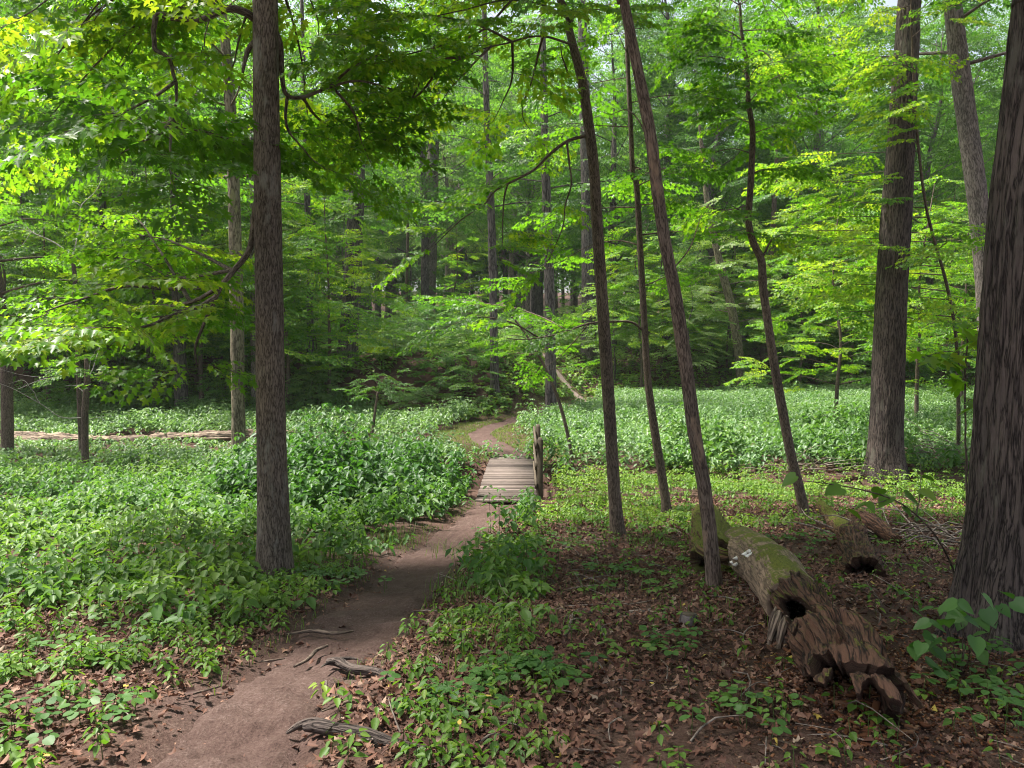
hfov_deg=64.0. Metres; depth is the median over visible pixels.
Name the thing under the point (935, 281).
understory maple
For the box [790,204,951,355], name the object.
understory maple
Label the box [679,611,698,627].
rock
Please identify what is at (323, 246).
canopy tree
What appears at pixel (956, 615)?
leafy seedling
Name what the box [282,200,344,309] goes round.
understory maple
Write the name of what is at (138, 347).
forest shrub
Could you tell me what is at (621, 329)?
forest shrub
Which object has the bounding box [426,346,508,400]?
forest shrub
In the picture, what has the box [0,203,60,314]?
understory maple
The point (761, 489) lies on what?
weed undergrowth
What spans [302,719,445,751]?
rotting branch
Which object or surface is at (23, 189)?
canopy tree
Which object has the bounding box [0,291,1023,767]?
ground
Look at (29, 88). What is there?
canopy tree
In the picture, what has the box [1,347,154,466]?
dead topped sapling
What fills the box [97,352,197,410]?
forest shrub
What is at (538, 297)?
canopy tree
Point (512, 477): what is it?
footbridge
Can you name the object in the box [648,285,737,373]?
understory maple
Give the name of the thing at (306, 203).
slender tree
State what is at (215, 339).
forest shrub
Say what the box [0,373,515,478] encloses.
nettle undergrowth
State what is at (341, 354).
forest shrub
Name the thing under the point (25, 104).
canopy tree
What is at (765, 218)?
understory maple
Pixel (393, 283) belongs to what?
canopy tree
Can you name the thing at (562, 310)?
forest shrub
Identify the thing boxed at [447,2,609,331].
canopy tree
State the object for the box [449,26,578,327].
canopy tree
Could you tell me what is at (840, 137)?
canopy tree
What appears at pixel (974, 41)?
canopy tree
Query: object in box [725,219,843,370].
understory maple
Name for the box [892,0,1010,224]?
canopy tree
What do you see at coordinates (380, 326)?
forest shrub
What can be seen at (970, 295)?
understory maple
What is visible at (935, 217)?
understory maple
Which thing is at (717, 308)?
forest shrub
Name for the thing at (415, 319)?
forest shrub
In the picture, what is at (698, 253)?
canopy tree
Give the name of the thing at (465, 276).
canopy tree
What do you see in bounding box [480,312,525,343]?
forest shrub
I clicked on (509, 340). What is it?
forest shrub
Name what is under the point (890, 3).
sky
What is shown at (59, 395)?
forest shrub
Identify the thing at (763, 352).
dark tree
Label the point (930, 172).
canopy tree
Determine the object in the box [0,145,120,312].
understory maple
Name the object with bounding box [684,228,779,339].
understory maple
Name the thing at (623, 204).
canopy tree
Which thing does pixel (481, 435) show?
path
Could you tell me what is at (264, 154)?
maple tree
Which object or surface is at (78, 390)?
bare sapling
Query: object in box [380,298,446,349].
forest shrub
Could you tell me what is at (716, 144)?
canopy tree
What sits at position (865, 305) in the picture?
understory maple
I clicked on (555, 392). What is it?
arching sapling
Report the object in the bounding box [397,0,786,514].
maple sapling
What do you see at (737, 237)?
canopy tree
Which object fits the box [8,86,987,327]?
forest
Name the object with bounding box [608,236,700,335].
understory maple
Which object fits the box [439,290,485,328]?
forest shrub
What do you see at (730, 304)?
mossy tree
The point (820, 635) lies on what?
hollow log
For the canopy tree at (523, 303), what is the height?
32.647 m
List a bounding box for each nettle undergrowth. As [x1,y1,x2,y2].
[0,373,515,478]
[0,437,558,630]
[206,397,480,510]
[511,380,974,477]
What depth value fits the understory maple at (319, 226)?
32.58 m
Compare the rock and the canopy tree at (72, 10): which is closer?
the rock
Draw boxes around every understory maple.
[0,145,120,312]
[0,173,153,401]
[0,177,137,363]
[0,200,87,318]
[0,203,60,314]
[0,204,89,300]
[9,158,197,369]
[24,156,284,408]
[38,160,225,380]
[65,127,314,401]
[114,195,220,346]
[177,178,377,410]
[185,187,315,333]
[243,179,433,400]
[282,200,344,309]
[283,191,402,316]
[297,257,343,322]
[410,221,501,318]
[559,249,638,325]
[568,269,669,381]
[575,224,718,386]
[597,231,730,373]
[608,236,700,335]
[628,244,704,323]
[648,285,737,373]
[669,230,782,373]
[672,249,788,362]
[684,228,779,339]
[724,190,964,422]
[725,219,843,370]
[727,194,852,346]
[728,193,852,326]
[735,207,870,383]
[750,220,850,318]
[757,189,955,383]
[777,212,850,331]
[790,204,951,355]
[816,175,976,415]
[819,285,911,374]
[855,205,976,399]
[862,223,966,320]
[907,189,988,347]
[908,198,974,318]
[950,252,975,328]
[952,263,974,302]
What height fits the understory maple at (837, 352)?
8.335 m
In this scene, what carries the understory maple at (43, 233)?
on the ground at (162, 745)
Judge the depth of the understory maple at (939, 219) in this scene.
55.13 m
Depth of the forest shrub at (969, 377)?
47.42 m
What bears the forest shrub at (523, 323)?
on the ground at (162, 745)
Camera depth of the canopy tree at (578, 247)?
115.71 m
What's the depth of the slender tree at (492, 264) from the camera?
33.70 m
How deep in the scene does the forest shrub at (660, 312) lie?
62.91 m
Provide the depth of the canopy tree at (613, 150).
52.36 m
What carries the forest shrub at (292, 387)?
on the ground at (162, 745)
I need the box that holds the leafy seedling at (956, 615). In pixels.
[907,590,1023,678]
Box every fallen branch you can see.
[176,686,220,699]
[258,658,284,662]
[321,696,373,711]
[564,608,665,636]
[758,744,791,758]
[772,737,807,747]
[821,474,866,482]
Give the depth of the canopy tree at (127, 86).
45.12 m
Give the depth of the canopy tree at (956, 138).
58.59 m
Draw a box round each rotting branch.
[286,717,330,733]
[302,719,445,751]
[319,656,401,685]
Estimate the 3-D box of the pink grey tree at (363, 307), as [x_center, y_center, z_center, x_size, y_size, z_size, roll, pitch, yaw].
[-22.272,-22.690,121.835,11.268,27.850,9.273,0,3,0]
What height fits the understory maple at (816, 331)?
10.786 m
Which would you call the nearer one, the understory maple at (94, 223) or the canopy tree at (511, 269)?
the understory maple at (94, 223)
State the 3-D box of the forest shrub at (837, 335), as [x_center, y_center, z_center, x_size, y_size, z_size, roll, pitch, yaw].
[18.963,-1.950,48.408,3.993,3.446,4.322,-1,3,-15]
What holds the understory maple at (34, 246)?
on the ground at (162, 745)
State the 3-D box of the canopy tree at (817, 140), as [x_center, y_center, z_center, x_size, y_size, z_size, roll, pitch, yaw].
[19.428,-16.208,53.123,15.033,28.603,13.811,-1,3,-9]
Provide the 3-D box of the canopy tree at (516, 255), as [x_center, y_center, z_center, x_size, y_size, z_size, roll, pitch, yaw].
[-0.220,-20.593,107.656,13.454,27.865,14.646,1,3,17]
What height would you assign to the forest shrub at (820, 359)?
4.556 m
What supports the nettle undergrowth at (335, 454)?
on the ground at (162, 745)
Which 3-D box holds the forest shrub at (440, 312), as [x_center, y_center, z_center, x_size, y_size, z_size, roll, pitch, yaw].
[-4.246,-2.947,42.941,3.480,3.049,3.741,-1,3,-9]
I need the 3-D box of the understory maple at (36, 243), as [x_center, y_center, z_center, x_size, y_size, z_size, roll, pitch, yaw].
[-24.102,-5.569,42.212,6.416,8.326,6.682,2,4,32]
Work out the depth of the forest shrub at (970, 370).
47.04 m
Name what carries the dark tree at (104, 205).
on the ground at (162, 745)
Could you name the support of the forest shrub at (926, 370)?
on the ground at (162, 745)
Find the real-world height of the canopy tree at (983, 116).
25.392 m
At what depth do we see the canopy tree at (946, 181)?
90.18 m
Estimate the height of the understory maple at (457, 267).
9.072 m
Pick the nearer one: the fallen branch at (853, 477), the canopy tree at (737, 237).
the fallen branch at (853, 477)
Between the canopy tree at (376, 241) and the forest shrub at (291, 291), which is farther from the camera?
the canopy tree at (376, 241)
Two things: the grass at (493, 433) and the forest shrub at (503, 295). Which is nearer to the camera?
the grass at (493, 433)
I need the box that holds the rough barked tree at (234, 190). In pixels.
[79,0,417,447]
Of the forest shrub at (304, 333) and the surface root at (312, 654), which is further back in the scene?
the forest shrub at (304, 333)
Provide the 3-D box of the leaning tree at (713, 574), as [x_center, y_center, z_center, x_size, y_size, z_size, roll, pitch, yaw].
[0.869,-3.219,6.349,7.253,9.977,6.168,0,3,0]
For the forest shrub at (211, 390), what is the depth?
31.75 m
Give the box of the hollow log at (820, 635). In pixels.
[724,526,923,722]
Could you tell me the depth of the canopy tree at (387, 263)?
113.80 m
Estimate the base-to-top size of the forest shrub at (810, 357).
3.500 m
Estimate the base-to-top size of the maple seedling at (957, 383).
2.090 m
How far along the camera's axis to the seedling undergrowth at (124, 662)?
4.48 m
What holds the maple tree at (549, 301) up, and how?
on the ground at (162, 745)
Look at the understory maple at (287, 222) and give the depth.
34.85 m
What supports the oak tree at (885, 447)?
on the ground at (162, 745)
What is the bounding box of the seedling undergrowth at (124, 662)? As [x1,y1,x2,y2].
[0,510,1023,767]
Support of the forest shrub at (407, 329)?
on the ground at (162, 745)
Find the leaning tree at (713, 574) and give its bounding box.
[313,0,722,589]
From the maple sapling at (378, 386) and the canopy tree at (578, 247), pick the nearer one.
the maple sapling at (378, 386)
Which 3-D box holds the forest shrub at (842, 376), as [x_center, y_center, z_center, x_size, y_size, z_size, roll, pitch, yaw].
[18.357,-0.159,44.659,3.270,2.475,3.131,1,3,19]
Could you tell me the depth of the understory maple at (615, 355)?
47.40 m
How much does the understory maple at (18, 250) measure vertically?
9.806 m
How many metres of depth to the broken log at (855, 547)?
8.87 m
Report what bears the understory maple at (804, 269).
on the ground at (162, 745)
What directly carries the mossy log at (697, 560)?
on the ground at (162, 745)
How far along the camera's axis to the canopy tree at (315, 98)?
57.52 m
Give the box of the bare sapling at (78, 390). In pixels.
[11,179,101,451]
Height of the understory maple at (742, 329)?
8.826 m
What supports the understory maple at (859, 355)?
on the ground at (162, 745)
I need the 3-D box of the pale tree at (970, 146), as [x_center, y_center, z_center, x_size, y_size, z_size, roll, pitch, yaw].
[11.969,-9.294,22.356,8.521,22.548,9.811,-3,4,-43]
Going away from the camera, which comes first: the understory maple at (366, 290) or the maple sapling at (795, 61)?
the maple sapling at (795, 61)
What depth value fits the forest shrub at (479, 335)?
43.17 m
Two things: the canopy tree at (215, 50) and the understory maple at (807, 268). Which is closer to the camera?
the canopy tree at (215, 50)
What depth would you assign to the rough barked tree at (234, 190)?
22.53 m
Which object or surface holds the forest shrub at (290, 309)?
on the ground at (162, 745)
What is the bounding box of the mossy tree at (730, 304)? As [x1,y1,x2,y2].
[663,113,802,388]
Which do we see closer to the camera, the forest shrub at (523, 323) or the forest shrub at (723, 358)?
the forest shrub at (523, 323)
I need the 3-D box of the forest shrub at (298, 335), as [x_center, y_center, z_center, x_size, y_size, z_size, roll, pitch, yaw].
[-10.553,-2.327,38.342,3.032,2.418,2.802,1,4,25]
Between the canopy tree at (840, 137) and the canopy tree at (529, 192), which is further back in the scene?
the canopy tree at (840, 137)
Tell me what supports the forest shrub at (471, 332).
on the ground at (162, 745)
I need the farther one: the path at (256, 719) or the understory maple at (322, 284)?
the understory maple at (322, 284)
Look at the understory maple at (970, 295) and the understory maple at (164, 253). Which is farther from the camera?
the understory maple at (970, 295)
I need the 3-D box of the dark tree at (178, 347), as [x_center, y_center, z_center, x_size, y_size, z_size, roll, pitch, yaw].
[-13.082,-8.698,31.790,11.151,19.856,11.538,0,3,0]
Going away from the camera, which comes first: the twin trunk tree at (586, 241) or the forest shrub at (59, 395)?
the forest shrub at (59, 395)
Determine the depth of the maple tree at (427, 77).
9.64 m
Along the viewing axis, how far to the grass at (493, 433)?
8.57 m
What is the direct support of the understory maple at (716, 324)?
on the ground at (162, 745)
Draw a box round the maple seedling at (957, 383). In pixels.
[908,321,977,509]
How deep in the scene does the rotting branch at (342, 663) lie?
4.44 m
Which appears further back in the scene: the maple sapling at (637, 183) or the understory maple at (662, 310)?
the understory maple at (662, 310)
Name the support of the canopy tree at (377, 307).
on the ground at (162, 745)
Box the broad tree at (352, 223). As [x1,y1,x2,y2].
[237,0,493,363]
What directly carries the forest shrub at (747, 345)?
on the ground at (162, 745)
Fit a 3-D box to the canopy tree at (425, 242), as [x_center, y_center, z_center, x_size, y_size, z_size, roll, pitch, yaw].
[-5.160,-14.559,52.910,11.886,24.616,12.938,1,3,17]
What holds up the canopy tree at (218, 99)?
on the ground at (162, 745)
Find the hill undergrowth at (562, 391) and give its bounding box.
[0,310,975,421]
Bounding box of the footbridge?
[474,424,542,502]
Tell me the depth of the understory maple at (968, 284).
51.57 m
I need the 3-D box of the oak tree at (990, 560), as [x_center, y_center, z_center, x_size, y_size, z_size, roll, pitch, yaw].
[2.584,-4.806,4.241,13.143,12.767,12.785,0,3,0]
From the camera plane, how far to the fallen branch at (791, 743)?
3.32 m
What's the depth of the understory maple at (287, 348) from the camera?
31.24 m
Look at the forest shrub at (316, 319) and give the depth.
43.63 m
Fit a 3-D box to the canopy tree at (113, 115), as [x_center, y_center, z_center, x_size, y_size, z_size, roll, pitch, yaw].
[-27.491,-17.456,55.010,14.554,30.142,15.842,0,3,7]
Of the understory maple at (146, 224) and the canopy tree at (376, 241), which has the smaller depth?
the understory maple at (146, 224)
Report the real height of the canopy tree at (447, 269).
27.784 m
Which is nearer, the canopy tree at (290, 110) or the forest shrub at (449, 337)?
the forest shrub at (449, 337)
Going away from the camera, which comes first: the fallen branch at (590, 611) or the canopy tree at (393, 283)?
the fallen branch at (590, 611)
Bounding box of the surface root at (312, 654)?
[293,644,328,667]
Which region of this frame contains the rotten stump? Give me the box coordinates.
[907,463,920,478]
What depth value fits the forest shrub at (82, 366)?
33.52 m
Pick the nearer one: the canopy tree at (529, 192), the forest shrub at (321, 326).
the forest shrub at (321, 326)
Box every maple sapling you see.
[332,368,421,435]
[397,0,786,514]
[642,0,858,515]
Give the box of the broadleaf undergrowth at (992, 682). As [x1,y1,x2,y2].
[0,506,1023,751]
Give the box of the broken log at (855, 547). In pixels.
[815,499,902,580]
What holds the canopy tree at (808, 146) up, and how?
on the ground at (162, 745)
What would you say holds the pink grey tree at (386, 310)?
on the ground at (162, 745)
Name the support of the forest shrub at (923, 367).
on the ground at (162, 745)
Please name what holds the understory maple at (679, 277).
on the ground at (162, 745)
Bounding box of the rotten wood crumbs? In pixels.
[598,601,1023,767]
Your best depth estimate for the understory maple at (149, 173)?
32.61 m
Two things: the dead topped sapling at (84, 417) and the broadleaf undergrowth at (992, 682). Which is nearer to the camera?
the broadleaf undergrowth at (992, 682)
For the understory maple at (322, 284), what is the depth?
61.06 m
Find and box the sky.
[0,0,1010,292]
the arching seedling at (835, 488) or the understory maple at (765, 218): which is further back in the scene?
the understory maple at (765, 218)
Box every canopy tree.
[0,0,79,181]
[0,0,192,270]
[0,1,151,284]
[0,5,42,198]
[0,41,41,246]
[1,1,211,230]
[4,1,249,299]
[65,0,281,340]
[95,1,284,295]
[168,0,330,294]
[178,0,372,263]
[197,88,289,270]
[243,14,384,306]
[282,183,377,288]
[283,93,394,332]
[332,107,416,321]
[347,0,524,331]
[365,144,420,322]
[367,161,417,307]
[379,16,525,292]
[384,28,510,327]
[392,36,523,316]
[412,138,487,269]
[419,124,520,305]
[444,17,623,336]
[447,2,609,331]
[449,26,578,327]
[473,59,601,328]
[477,122,543,310]
[501,112,564,311]
[513,0,707,348]
[546,0,777,340]
[558,133,626,278]
[576,131,662,325]
[577,2,730,336]
[577,85,708,310]
[609,72,717,269]
[614,0,814,352]
[656,0,861,341]
[693,151,782,287]
[705,0,949,344]
[725,11,881,334]
[739,4,892,308]
[778,82,883,264]
[827,121,886,268]
[830,0,1007,339]
[830,13,996,330]
[862,89,984,335]
[881,71,999,332]
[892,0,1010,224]
[910,71,1002,321]
[940,0,1010,191]
[945,57,1003,199]
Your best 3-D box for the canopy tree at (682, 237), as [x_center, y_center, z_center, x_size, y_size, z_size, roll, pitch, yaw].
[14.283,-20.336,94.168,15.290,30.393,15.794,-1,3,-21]
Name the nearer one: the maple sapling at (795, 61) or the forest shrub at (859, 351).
the maple sapling at (795, 61)
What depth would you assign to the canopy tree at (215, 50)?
41.11 m
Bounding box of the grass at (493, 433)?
[127,351,860,694]
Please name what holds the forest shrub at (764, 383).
on the ground at (162, 745)
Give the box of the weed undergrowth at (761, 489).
[518,444,968,535]
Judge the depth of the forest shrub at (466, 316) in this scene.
54.75 m
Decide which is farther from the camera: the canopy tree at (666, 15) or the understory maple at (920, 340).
the canopy tree at (666, 15)
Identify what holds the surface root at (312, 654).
on the path at (256, 719)
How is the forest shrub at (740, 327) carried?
on the ground at (162, 745)
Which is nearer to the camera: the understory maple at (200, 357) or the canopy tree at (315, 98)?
the understory maple at (200, 357)
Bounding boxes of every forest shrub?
[41,379,99,417]
[44,350,97,388]
[90,345,141,373]
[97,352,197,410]
[111,341,172,356]
[159,323,213,353]
[171,323,229,348]
[196,332,301,401]
[197,373,255,409]
[206,321,247,346]
[228,305,304,338]
[247,273,321,319]
[284,314,327,349]
[285,367,342,407]
[286,310,319,351]
[289,308,331,339]
[289,308,340,350]
[319,306,388,351]
[324,349,363,376]
[359,318,398,339]
[365,322,423,357]
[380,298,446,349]
[383,305,438,337]
[383,384,438,412]
[385,315,426,351]
[387,296,443,330]
[398,285,462,336]
[404,351,469,402]
[405,299,462,339]
[425,309,508,365]
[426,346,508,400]
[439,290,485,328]
[440,327,478,353]
[442,327,476,346]
[444,308,489,337]
[452,323,485,340]
[470,291,524,330]
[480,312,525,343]
[489,334,521,351]
[504,316,558,355]
[555,298,597,337]
[618,303,660,337]
[626,288,705,336]
[691,336,725,363]
[694,290,728,336]
[705,343,755,379]
[715,340,758,365]
[717,301,758,337]
[738,368,771,388]
[764,318,861,381]
[765,321,827,365]
[799,328,868,371]
[819,359,871,388]
[843,337,871,372]
[905,347,945,385]
[905,354,941,376]
[936,342,976,379]
[966,353,975,379]
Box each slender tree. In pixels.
[226,0,392,352]
[249,75,255,409]
[407,0,604,394]
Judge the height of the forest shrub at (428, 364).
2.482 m
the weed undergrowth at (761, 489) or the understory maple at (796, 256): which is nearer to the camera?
the weed undergrowth at (761, 489)
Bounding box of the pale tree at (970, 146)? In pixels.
[811,0,1011,330]
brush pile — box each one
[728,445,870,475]
[782,473,962,550]
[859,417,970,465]
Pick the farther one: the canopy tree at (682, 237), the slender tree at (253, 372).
the canopy tree at (682, 237)
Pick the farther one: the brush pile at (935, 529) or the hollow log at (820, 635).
the brush pile at (935, 529)
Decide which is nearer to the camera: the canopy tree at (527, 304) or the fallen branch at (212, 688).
the fallen branch at (212, 688)
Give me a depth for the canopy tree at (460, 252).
107.90 m
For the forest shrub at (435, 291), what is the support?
on the ground at (162, 745)
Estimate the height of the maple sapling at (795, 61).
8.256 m
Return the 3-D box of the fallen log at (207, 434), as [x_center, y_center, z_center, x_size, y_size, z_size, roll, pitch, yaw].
[-10.612,1.746,25.196,9.582,0.697,1.308,0,3,-6]
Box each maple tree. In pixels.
[0,0,473,581]
[278,0,674,535]
[427,0,676,413]
[729,0,995,453]
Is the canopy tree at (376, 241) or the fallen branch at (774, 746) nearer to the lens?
the fallen branch at (774, 746)
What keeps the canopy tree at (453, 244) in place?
on the ground at (162, 745)
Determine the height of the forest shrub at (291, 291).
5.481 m
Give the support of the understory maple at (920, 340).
on the ground at (162, 745)
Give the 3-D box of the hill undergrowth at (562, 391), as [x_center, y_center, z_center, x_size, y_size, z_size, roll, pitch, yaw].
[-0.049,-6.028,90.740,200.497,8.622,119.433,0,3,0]
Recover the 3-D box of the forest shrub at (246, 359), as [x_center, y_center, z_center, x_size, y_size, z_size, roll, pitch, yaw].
[-10.712,-0.575,33.288,3.785,3.266,4.096,2,4,33]
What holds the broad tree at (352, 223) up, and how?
on the ground at (162, 745)
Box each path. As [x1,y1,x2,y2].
[153,505,520,767]
[466,354,585,455]
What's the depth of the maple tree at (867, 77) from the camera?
18.52 m
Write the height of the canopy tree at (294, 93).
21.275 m
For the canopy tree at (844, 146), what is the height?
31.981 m
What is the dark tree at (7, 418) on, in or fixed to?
on the ground at (162, 745)
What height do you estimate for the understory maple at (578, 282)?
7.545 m
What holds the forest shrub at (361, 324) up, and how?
on the ground at (162, 745)
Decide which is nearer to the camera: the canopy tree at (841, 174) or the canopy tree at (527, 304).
the canopy tree at (527, 304)
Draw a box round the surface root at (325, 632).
[286,629,353,635]
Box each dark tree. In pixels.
[0,0,136,455]
[0,0,241,393]
[27,0,325,408]
[687,127,859,373]
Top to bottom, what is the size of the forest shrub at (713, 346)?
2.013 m
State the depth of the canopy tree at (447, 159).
92.39 m
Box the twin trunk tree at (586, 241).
[502,0,700,362]
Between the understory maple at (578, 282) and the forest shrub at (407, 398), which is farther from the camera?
the understory maple at (578, 282)
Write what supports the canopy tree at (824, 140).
on the ground at (162, 745)
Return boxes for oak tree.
[690,0,942,483]
[933,0,1023,655]
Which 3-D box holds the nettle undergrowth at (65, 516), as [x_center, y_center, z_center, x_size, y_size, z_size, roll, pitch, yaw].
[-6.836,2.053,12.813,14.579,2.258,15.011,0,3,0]
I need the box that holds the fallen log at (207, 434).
[14,429,326,443]
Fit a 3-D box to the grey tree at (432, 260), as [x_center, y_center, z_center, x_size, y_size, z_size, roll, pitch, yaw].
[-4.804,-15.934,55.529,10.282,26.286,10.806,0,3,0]
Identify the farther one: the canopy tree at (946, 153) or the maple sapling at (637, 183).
the canopy tree at (946, 153)
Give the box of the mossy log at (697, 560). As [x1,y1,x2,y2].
[689,505,734,576]
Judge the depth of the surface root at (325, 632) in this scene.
5.38 m
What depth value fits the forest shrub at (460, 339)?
36.78 m
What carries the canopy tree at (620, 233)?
on the ground at (162, 745)
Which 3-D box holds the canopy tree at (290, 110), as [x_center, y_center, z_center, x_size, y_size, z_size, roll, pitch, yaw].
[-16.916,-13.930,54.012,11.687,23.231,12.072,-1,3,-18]
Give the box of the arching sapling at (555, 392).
[440,293,599,472]
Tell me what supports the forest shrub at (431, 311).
on the ground at (162, 745)
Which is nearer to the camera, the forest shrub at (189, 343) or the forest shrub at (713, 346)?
the forest shrub at (189, 343)
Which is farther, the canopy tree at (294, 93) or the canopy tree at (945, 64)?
the canopy tree at (945, 64)
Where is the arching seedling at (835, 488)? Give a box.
[781,465,953,574]
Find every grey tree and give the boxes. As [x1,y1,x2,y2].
[345,224,382,321]
[365,1,514,336]
[365,164,437,324]
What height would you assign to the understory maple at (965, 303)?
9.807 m
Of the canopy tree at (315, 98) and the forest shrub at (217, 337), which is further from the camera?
the canopy tree at (315, 98)
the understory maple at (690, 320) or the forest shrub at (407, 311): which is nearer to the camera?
the understory maple at (690, 320)
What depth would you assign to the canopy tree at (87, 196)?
49.32 m
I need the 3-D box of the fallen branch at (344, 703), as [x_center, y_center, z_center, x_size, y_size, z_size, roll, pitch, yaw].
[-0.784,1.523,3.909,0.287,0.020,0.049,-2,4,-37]
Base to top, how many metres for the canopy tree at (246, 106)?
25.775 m
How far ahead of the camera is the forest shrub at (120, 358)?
34.43 m

